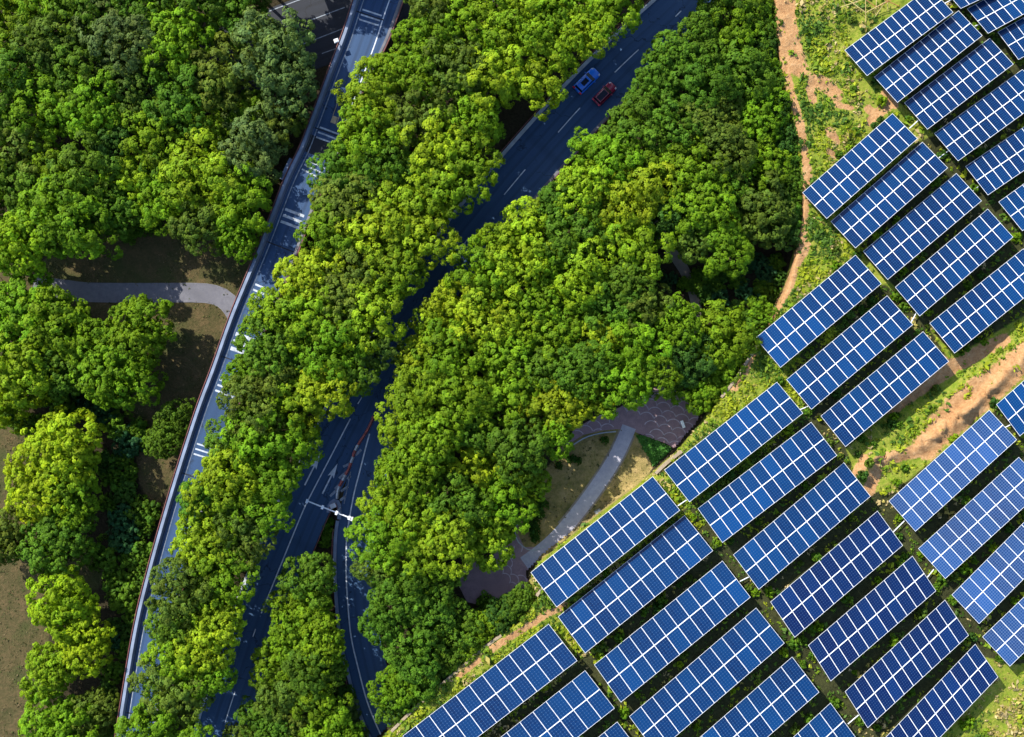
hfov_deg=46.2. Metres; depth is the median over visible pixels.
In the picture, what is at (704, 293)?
shrub
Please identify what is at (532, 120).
kerb
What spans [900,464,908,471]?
weed clump
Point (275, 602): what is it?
tree
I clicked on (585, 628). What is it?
solar table
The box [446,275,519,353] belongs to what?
tree
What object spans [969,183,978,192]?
weed clump
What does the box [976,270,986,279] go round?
weed clump
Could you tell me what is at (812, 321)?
solar table
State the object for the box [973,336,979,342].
weed clump
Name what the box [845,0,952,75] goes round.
solar table
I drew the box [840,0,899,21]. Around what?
pole frame
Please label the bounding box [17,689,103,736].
tree
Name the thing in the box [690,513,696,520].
weed clump
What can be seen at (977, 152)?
weed clump
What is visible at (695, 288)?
shrub
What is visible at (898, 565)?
weed clump
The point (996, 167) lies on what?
solar table
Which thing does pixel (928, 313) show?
weed clump
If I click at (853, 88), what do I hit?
weed clump
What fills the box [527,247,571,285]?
tree
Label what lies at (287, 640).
tree
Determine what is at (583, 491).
path edging
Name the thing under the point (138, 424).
shrub
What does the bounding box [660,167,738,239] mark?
tree
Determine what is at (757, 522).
weed clump
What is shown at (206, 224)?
tree
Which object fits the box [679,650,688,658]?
weed clump
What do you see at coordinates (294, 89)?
tree
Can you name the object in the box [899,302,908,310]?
weed clump
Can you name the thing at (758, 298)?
shrub
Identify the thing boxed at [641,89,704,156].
tree
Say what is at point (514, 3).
tree
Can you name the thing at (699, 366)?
tree
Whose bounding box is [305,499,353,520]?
camera gantry
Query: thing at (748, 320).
tree
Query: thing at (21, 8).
tree
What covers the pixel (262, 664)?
tree
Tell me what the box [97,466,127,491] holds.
shrub
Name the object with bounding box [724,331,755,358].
tree
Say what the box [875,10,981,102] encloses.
solar table
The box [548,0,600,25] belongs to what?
tree
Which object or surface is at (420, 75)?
tree
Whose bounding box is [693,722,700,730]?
weed clump
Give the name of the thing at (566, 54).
tree
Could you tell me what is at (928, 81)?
weed clump
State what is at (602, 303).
tree
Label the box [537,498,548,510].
shrub
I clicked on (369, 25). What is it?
flyover
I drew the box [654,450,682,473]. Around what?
drain wall
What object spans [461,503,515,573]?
tree
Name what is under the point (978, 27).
weed clump
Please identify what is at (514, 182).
lane dash
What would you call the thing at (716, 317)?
tree
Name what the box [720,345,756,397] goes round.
drain wall
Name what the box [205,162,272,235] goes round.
tree
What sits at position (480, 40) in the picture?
tree
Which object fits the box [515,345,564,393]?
tree
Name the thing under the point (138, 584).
shrub
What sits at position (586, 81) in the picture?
car
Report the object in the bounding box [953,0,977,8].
solar table
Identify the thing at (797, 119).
tree
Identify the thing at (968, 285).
weed clump
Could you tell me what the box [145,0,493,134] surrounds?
road
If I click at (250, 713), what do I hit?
tree
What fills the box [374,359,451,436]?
tree
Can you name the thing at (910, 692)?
weed clump
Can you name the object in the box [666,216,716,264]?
tree
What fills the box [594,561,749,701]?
solar table
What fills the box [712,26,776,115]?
tree
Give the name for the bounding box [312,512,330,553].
guard rail
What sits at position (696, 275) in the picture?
shrub
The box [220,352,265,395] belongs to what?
tree
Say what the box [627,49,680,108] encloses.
tree
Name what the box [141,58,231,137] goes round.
tree
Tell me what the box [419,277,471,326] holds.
tree
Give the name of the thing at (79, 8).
tree
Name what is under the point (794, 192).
tree
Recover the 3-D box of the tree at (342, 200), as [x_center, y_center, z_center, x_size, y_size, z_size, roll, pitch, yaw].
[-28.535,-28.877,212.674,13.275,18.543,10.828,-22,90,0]
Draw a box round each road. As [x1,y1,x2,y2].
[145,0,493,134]
[199,0,710,736]
[336,319,443,736]
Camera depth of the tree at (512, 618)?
212.55 m
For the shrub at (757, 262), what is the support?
on the ground at (138, 262)
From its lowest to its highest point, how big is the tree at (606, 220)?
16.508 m
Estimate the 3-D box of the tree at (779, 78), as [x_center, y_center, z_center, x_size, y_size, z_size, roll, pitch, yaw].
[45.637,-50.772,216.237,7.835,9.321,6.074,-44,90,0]
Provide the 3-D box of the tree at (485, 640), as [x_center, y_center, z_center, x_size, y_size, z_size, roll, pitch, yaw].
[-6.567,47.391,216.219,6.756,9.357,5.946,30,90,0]
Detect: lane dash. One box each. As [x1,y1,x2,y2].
[225,691,234,722]
[504,170,524,194]
[558,108,579,132]
[615,50,637,71]
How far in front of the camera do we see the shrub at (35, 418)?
218.35 m
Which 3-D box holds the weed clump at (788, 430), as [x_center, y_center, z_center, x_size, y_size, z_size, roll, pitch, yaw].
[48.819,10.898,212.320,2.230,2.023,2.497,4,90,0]
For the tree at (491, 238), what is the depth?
208.00 m
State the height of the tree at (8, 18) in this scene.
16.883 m
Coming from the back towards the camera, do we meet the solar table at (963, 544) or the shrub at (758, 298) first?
the shrub at (758, 298)
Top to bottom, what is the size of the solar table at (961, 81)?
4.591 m
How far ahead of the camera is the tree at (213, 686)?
206.50 m
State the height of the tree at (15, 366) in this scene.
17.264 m
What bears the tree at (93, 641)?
on the ground at (138, 262)
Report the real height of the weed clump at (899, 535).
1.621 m
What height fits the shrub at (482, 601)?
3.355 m
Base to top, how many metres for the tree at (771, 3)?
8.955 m
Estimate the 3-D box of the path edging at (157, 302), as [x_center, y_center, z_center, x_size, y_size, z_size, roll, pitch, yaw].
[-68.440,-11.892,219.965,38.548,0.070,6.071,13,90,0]
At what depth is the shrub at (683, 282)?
218.60 m
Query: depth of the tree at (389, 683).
211.64 m
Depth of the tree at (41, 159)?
209.24 m
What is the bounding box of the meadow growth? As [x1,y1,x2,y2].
[383,0,1023,736]
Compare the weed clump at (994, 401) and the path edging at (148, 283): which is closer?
the weed clump at (994, 401)
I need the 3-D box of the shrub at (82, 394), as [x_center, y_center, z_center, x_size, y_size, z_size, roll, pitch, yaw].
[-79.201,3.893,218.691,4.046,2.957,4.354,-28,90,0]
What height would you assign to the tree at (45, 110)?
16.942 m
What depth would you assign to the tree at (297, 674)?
208.20 m
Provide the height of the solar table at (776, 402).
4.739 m
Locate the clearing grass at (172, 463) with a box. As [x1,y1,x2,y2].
[0,221,651,736]
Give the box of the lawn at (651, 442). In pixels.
[636,435,670,465]
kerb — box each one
[194,0,655,733]
[327,499,341,518]
[333,520,370,736]
[517,37,691,217]
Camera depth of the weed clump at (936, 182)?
212.28 m
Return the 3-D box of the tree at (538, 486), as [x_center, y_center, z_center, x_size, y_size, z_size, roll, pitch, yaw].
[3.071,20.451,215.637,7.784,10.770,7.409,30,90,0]
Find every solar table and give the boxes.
[403,624,576,736]
[501,671,613,736]
[531,477,679,606]
[558,515,712,652]
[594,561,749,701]
[599,722,628,736]
[629,608,783,736]
[665,382,802,501]
[698,422,836,542]
[701,657,818,736]
[733,463,869,588]
[757,255,880,367]
[771,511,902,636]
[786,296,912,408]
[794,703,854,736]
[803,113,916,218]
[808,556,935,680]
[821,332,948,446]
[831,142,947,247]
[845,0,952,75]
[845,600,968,727]
[863,173,980,279]
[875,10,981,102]
[886,644,997,736]
[889,410,1016,530]
[895,209,1012,315]
[905,38,1012,128]
[918,457,1023,578]
[930,249,1023,352]
[934,69,1023,160]
[952,523,1023,623]
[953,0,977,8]
[965,127,1023,194]
[967,0,1023,32]
[983,597,1023,665]
[996,381,1023,435]
[998,17,1023,59]
[999,184,1023,230]
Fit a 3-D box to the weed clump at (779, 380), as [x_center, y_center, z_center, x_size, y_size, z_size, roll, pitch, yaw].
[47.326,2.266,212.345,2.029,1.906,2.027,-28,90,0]
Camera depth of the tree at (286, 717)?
210.28 m
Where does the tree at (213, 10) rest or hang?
on the ground at (138, 262)
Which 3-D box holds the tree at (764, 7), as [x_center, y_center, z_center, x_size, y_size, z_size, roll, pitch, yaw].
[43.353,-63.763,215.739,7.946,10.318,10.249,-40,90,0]
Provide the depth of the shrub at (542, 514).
218.82 m
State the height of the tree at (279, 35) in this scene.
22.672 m
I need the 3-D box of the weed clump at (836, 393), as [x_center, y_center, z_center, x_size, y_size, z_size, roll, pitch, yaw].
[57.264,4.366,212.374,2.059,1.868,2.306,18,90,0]
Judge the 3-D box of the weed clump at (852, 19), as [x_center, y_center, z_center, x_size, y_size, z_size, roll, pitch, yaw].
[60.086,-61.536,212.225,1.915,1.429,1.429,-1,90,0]
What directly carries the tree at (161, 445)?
on the ground at (138, 262)
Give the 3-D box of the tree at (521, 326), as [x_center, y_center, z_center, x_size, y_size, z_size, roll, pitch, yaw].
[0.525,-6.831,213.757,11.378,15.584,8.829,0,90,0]
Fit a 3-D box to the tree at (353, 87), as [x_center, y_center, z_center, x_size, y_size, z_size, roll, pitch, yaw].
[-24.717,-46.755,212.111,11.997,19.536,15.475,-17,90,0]
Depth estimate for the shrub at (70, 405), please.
217.37 m
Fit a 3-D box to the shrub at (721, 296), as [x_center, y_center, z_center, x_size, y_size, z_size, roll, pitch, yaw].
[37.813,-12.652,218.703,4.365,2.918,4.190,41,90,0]
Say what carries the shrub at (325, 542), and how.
on the ground at (138, 262)
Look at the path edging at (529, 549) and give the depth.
219.91 m
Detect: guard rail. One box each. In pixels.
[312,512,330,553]
[499,0,648,153]
[519,116,610,219]
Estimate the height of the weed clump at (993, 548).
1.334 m
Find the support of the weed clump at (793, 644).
on the ground at (138, 262)
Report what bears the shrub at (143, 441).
on the ground at (138, 262)
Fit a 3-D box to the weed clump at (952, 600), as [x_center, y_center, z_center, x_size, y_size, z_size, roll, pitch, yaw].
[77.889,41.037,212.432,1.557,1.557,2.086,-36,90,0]
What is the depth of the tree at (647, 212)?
205.79 m
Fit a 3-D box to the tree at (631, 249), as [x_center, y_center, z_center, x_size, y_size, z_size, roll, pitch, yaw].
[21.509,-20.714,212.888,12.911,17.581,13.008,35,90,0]
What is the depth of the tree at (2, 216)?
210.66 m
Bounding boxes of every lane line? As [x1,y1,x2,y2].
[261,419,350,613]
[311,7,344,19]
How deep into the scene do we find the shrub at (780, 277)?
218.44 m
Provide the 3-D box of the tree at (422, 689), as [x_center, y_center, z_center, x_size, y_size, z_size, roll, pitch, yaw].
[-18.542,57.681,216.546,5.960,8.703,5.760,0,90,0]
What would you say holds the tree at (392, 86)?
on the ground at (138, 262)
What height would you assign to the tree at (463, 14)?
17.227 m
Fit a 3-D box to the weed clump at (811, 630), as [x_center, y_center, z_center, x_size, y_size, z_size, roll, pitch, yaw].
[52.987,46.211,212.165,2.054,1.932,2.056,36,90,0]
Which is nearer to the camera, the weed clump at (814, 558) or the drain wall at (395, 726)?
the weed clump at (814, 558)
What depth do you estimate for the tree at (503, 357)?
207.10 m
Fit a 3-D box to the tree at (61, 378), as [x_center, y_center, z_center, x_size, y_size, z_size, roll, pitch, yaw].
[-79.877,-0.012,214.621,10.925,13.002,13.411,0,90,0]
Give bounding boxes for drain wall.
[390,634,501,731]
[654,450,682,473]
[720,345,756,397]
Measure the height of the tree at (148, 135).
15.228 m
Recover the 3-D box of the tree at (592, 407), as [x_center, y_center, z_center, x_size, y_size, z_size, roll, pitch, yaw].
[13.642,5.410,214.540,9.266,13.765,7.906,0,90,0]
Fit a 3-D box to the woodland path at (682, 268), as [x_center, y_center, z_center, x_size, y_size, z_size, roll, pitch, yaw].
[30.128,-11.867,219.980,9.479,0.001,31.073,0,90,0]
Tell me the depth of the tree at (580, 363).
206.08 m
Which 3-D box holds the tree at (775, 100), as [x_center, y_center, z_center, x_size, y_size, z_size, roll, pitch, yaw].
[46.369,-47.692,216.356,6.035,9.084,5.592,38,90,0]
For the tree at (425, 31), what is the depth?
206.24 m
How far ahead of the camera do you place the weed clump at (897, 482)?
212.37 m
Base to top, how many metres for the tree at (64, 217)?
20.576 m
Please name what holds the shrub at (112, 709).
on the ground at (138, 262)
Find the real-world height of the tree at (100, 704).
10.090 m
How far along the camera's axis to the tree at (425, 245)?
206.05 m
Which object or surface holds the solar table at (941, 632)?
on the ground at (138, 262)
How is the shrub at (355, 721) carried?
on the ground at (138, 262)
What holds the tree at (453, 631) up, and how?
on the ground at (138, 262)
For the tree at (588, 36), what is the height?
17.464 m
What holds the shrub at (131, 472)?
on the ground at (138, 262)
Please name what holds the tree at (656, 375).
on the ground at (138, 262)
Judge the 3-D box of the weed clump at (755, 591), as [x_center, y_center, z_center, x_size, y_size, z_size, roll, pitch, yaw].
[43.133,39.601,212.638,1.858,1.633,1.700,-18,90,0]
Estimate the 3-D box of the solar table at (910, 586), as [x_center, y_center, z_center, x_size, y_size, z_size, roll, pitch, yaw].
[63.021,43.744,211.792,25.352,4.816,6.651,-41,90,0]
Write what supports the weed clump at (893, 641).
on the ground at (138, 262)
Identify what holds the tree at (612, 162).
on the ground at (138, 262)
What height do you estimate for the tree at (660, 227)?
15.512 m
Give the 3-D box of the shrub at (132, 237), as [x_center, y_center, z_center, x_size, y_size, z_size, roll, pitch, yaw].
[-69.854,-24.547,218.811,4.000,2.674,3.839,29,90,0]
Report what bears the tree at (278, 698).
on the ground at (138, 262)
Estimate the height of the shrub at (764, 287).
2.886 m
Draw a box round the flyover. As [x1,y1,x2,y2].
[114,0,402,736]
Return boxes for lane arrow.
[304,456,318,484]
[322,465,336,493]
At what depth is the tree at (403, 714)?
212.47 m
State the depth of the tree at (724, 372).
212.36 m
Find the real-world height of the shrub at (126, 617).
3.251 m
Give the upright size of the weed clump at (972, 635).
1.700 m
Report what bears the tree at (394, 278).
on the ground at (138, 262)
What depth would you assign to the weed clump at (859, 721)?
212.62 m
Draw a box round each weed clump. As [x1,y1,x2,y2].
[595,640,608,652]
[595,651,604,661]
[614,631,624,642]
[618,706,629,719]
[634,692,640,698]
[641,609,646,616]
[652,601,663,613]
[655,593,663,599]
[657,595,667,604]
[666,517,673,525]
[676,582,682,587]
[676,661,683,667]
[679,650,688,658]
[686,575,692,581]
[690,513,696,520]
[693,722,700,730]
[709,542,717,550]
[713,540,721,547]
[717,475,730,486]
[723,469,734,478]
[727,538,734,545]
[730,687,735,694]
[743,584,752,591]
[750,588,760,596]
[754,519,761,525]
[764,586,774,597]
[774,375,785,385]
[774,588,780,594]
[778,647,788,657]
[781,424,794,436]
[789,639,799,650]
[789,723,799,734]
[797,634,807,645]
[799,660,806,669]
[800,480,807,487]
[804,405,814,415]
[804,713,813,722]
[807,624,817,636]
[808,652,813,659]
[811,553,821,561]
[812,552,823,563]
[813,622,823,632]
[826,438,833,447]
[828,696,840,708]
[830,260,841,270]
[831,246,839,254]
[831,388,841,399]
[834,151,842,158]
[840,593,853,603]
[845,144,854,151]
[846,138,855,144]
[847,16,856,23]
[848,514,855,521]
[849,85,856,90]
[852,126,859,135]
[853,251,861,256]
[855,450,861,457]
[855,715,864,726]
[856,305,866,315]
[856,433,867,442]
[856,470,868,481]
[864,457,874,467]
[866,296,877,307]
[870,77,878,86]
[870,122,878,127]
[870,440,876,447]
[871,232,882,241]
[873,724,881,731]
[874,576,881,583]
[875,227,884,236]
[876,94,887,106]
[876,115,883,121]
[885,59,892,65]
[887,412,898,420]
[887,419,896,429]
[889,635,899,646]
[890,292,898,300]
[892,216,899,225]
[892,291,903,302]
[892,478,902,486]
[895,514,903,521]
[895,532,902,540]
[895,560,903,567]
[896,420,903,428]
[898,267,907,276]
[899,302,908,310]
[899,552,908,562]
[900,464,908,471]
[904,337,911,343]
[906,688,915,697]
[914,329,919,335]
[915,608,927,619]
[916,552,923,558]
[924,77,932,84]
[924,309,933,316]
[929,384,939,394]
[931,177,940,186]
[932,582,942,592]
[936,150,946,158]
[936,573,947,585]
[946,595,957,605]
[947,433,958,443]
[948,571,958,581]
[958,562,972,574]
[959,720,968,730]
[961,495,970,504]
[963,281,972,290]
[963,345,970,352]
[965,715,974,728]
[967,632,977,641]
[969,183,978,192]
[971,558,978,564]
[973,148,981,156]
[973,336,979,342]
[974,22,980,29]
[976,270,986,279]
[980,338,988,346]
[988,543,996,551]
[989,397,1000,409]
[992,36,999,44]
[994,654,1003,662]
[1003,450,1009,456]
[1004,524,1014,532]
[1010,597,1019,604]
[1011,232,1022,243]
[1016,58,1023,66]
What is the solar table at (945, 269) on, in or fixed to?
on the ground at (138, 262)
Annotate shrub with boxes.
[0,408,18,426]
[9,414,33,436]
[27,413,46,432]
[33,387,53,406]
[49,393,79,424]
[67,384,85,400]
[74,397,90,414]
[82,399,118,425]
[86,533,123,572]
[97,448,118,474]
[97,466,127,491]
[97,655,125,684]
[98,680,117,700]
[101,409,133,439]
[101,562,128,595]
[102,722,115,736]
[104,580,138,613]
[104,617,124,636]
[105,520,139,553]
[105,699,118,720]
[106,503,136,533]
[106,632,124,651]
[108,449,134,470]
[109,478,138,504]
[111,423,145,457]
[112,639,129,660]
[117,553,137,568]
[117,620,132,641]
[118,224,138,245]
[118,462,138,481]
[121,606,135,624]
[123,494,160,526]
[123,563,148,583]
[128,416,148,437]
[128,539,154,567]
[129,578,143,597]
[134,223,146,237]
[136,429,155,449]
[136,519,156,539]
[143,217,163,236]
[318,534,331,547]
[321,523,333,538]
[326,517,334,527]
[335,684,356,701]
[336,696,361,719]
[345,717,361,730]
[360,725,369,736]
[475,590,494,613]
[528,519,540,534]
[529,529,540,543]
[534,508,545,519]
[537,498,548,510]
[555,461,562,469]
[566,453,576,463]
[573,456,581,465]
[600,436,608,444]
[659,269,678,286]
[676,276,692,291]
[686,279,701,294]
[689,265,706,282]
[697,283,717,304]
[702,269,717,285]
[709,277,726,292]
[710,289,730,309]
[715,266,733,283]
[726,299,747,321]
[727,274,746,289]
[734,278,754,300]
[735,262,752,276]
[748,252,769,274]
[751,293,767,307]
[752,278,774,299]
[754,262,776,282]
[766,252,786,270]
[766,294,776,309]
[769,287,781,299]
[770,269,786,286]
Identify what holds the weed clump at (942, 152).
on the ground at (138, 262)
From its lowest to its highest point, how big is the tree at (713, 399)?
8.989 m
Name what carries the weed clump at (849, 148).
on the ground at (138, 262)
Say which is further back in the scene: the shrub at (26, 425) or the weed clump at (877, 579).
the shrub at (26, 425)
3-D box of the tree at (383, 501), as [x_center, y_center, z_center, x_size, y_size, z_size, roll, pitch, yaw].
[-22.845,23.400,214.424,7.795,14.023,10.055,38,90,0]
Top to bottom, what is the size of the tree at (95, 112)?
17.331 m
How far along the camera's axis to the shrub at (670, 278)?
218.54 m
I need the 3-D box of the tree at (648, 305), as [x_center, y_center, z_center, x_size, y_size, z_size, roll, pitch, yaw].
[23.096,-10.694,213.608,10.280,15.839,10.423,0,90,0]
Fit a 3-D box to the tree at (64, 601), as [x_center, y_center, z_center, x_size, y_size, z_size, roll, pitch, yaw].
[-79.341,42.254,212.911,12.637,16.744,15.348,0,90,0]
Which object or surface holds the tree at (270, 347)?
on the ground at (138, 262)
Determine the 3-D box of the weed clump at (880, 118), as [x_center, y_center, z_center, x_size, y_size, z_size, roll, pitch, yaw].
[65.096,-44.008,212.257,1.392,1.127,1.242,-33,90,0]
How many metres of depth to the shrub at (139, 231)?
218.56 m
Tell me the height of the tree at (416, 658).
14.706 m
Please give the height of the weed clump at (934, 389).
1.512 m
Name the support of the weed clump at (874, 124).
on the ground at (138, 262)
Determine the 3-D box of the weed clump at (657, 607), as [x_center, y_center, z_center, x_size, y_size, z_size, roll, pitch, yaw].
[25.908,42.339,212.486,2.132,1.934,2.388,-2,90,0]
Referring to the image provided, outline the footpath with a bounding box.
[33,278,235,316]
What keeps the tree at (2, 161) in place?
on the ground at (138, 262)
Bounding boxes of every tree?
[0,0,35,55]
[0,37,63,124]
[0,109,24,146]
[0,112,51,182]
[0,150,12,202]
[0,152,63,221]
[0,199,6,221]
[0,209,51,276]
[0,268,66,355]
[0,325,67,409]
[0,371,34,433]
[0,506,31,565]
[1,67,89,146]
[2,0,77,32]
[3,444,73,524]
[6,171,122,260]
[6,281,98,361]
[7,6,81,79]
[14,505,98,577]
[17,641,83,703]
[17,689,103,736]
[20,405,106,498]
[25,564,99,648]
[26,140,68,182]
[31,349,89,405]
[35,459,103,530]
[40,29,116,107]
[41,128,125,202]
[43,0,122,43]
[52,606,116,679]
[56,67,122,147]
[64,317,145,378]
[67,686,120,736]
[68,335,168,410]
[71,0,166,89]
[85,183,146,240]
[90,123,135,171]
[93,55,167,121]
[100,152,155,206]
[101,96,191,169]
[104,293,177,371]
[108,0,177,36]
[114,682,178,736]
[125,651,216,731]
[130,173,189,236]
[137,0,219,85]
[138,146,185,189]
[140,629,205,684]
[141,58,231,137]
[143,599,195,647]
[144,426,184,459]
[144,555,214,629]
[152,398,196,443]
[154,0,239,35]
[156,127,253,219]
[164,718,216,736]
[167,190,223,256]
[168,495,239,575]
[171,612,241,681]
[175,480,223,524]
[180,101,235,158]
[180,443,266,515]
[180,655,237,699]
[183,31,268,114]
[188,544,259,607]
[188,586,247,646]
[201,0,268,51]
[202,415,253,467]
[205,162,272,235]
[209,495,260,547]
[212,214,258,264]
[214,100,293,185]
[215,368,286,438]
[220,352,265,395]
[220,394,307,474]
[222,4,315,91]
[222,719,255,736]
[225,465,295,542]
[226,89,271,133]
[228,527,278,571]
[231,316,303,380]
[233,695,275,736]
[239,0,266,5]
[242,286,298,336]
[248,645,300,694]
[250,43,319,118]
[250,361,299,403]
[250,712,299,736]
[252,437,303,497]
[252,667,313,722]
[254,0,272,7]
[256,369,322,445]
[261,95,307,148]
[261,589,305,630]
[262,605,312,667]
[263,279,346,354]
[271,242,347,309]
[275,551,337,610]
[276,699,312,736]
[277,335,317,387]
[278,359,360,426]
[280,419,324,468]
[280,637,339,712]
[281,588,333,640]
[287,715,338,736]
[290,675,353,729]
[291,308,366,385]
[293,197,371,262]
[293,612,345,674]
[306,141,365,193]
[307,170,384,234]
[311,263,370,333]
[315,704,365,736]
[317,244,387,298]
[320,647,348,685]
[323,725,363,736]
[331,53,403,137]
[331,101,401,174]
[332,197,411,281]
[333,136,412,200]
[334,338,380,397]
[337,280,408,354]
[343,504,419,573]
[349,542,401,588]
[354,239,429,303]
[354,322,403,370]
[355,480,399,526]
[358,51,405,92]
[358,594,405,646]
[363,162,443,249]
[366,558,429,625]
[366,666,423,713]
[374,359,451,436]
[374,438,444,516]
[374,703,402,727]
[378,409,414,450]
[380,76,456,150]
[380,150,425,190]
[380,619,456,703]
[381,685,423,718]
[383,32,447,109]
[383,484,444,546]
[383,533,448,595]
[390,6,462,62]
[391,206,462,270]
[392,333,440,383]
[396,107,473,186]
[396,403,464,483]
[399,580,456,648]
[403,0,468,28]
[405,679,423,707]
[407,306,448,337]
[411,315,484,391]
[411,505,479,580]
[412,662,444,694]
[414,362,499,436]
[415,147,491,218]
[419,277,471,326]
[421,33,496,108]
[424,469,494,536]
[425,653,452,680]
[428,563,467,605]
[429,638,472,673]
[431,0,493,58]
[431,598,485,656]
[432,122,505,186]
[436,81,505,145]
[437,433,507,495]
[443,233,517,312]
[445,398,497,455]
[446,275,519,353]
[449,633,485,664]
[452,37,527,119]
[457,0,523,46]
[457,617,492,651]
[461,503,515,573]
[467,24,512,68]
[467,361,542,436]
[468,466,539,534]
[474,608,503,638]
[476,221,520,260]
[477,325,537,395]
[479,231,550,301]
[481,0,556,68]
[482,594,520,637]
[484,408,550,488]
[487,307,547,350]
[496,589,529,625]
[497,0,562,28]
[498,53,569,121]
[498,195,561,260]
[504,274,566,335]
[506,466,551,506]
[507,581,538,615]
[511,371,592,430]
[514,0,574,65]
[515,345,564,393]
[521,309,583,367]
[527,19,589,77]
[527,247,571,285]
[533,180,574,229]
[533,413,574,460]
[541,193,608,271]
[542,338,618,399]
[545,289,597,339]
[547,235,617,313]
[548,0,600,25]
[554,158,616,226]
[559,3,618,59]
[566,126,612,166]
[568,308,630,361]
[570,381,614,421]
[572,270,640,333]
[577,0,642,41]
[579,183,639,246]
[583,353,651,419]
[585,128,651,190]
[590,224,621,270]
[596,213,677,281]
[597,303,674,374]
[600,86,670,163]
[602,0,643,12]
[602,255,658,302]
[603,155,684,230]
[616,350,684,400]
[618,283,674,334]
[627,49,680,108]
[630,143,682,186]
[639,191,695,239]
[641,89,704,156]
[646,29,702,76]
[654,291,704,353]
[655,49,741,119]
[655,134,729,197]
[658,328,727,390]
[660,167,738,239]
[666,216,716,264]
[670,368,718,415]
[674,100,727,148]
[677,2,721,46]
[682,35,730,73]
[688,381,720,411]
[689,103,757,182]
[690,203,754,280]
[690,299,762,371]
[697,0,763,24]
[700,374,730,402]
[707,0,765,66]
[707,79,744,128]
[710,354,745,389]
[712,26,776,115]
[712,162,751,203]
[717,342,747,374]
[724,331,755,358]
[727,86,792,154]
[730,0,775,37]
[730,135,793,201]
[730,164,797,249]
[731,309,768,336]
[739,295,778,330]
[745,66,785,95]
[746,4,777,27]
[749,12,783,48]
[751,47,781,74]
[753,36,780,61]
[755,0,774,17]
[757,83,784,108]
[768,122,805,160]
[768,218,802,251]
[769,94,792,128]
[769,110,798,142]
[771,140,801,171]
[775,172,808,201]
[775,200,803,228]
[781,160,801,188]
[781,192,802,219]
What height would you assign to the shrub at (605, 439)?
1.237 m
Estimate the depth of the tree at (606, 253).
208.83 m
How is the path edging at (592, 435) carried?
on the ground at (138, 262)
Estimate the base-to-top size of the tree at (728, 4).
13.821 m
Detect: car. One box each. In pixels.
[573,68,599,94]
[592,82,616,105]
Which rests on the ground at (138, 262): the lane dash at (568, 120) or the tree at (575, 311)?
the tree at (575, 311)
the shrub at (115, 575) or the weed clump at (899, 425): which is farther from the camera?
the shrub at (115, 575)
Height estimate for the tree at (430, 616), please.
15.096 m
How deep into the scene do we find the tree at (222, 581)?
205.91 m
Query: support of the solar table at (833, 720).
on the ground at (138, 262)
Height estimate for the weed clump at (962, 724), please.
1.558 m
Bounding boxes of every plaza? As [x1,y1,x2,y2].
[459,534,533,604]
[566,387,698,447]
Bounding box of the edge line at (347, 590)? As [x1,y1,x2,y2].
[345,434,380,734]
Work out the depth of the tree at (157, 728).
205.10 m
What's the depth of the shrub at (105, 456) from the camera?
217.74 m
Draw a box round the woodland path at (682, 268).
[653,221,701,382]
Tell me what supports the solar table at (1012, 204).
on the ground at (138, 262)
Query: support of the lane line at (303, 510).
on the road at (539, 152)
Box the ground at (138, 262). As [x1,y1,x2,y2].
[0,0,1023,736]
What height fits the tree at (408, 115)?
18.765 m
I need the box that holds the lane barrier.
[336,416,373,498]
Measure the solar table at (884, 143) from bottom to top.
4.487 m
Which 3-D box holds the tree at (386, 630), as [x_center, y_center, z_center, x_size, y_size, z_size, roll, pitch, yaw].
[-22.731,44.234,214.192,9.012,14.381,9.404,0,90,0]
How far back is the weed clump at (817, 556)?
211.38 m
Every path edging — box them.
[38,277,235,296]
[74,300,227,317]
[515,524,548,550]
[558,430,619,522]
[572,436,634,530]
[573,431,615,444]
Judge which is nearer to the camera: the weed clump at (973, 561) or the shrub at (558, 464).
the weed clump at (973, 561)
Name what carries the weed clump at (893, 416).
on the ground at (138, 262)
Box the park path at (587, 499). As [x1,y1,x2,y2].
[520,424,635,568]
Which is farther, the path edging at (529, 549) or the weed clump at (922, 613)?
the path edging at (529, 549)
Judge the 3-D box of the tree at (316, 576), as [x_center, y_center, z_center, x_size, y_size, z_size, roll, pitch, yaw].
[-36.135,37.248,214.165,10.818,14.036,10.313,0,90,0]
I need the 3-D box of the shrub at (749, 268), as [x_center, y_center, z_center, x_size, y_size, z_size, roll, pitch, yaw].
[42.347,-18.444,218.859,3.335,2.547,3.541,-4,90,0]
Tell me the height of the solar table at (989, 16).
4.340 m
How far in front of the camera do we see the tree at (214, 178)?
206.73 m
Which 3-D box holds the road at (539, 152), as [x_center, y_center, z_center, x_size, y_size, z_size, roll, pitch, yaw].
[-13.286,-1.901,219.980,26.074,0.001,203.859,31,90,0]
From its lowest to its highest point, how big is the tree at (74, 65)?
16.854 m
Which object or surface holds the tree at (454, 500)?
on the ground at (138, 262)
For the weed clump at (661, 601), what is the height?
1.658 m
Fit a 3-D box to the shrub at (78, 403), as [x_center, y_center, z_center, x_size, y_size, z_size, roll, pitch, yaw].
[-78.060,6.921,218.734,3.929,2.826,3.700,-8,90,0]
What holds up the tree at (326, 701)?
on the ground at (138, 262)
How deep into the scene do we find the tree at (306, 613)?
210.42 m
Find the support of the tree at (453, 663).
on the ground at (138, 262)
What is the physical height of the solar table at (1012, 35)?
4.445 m
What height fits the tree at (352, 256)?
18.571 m
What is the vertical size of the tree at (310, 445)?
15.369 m

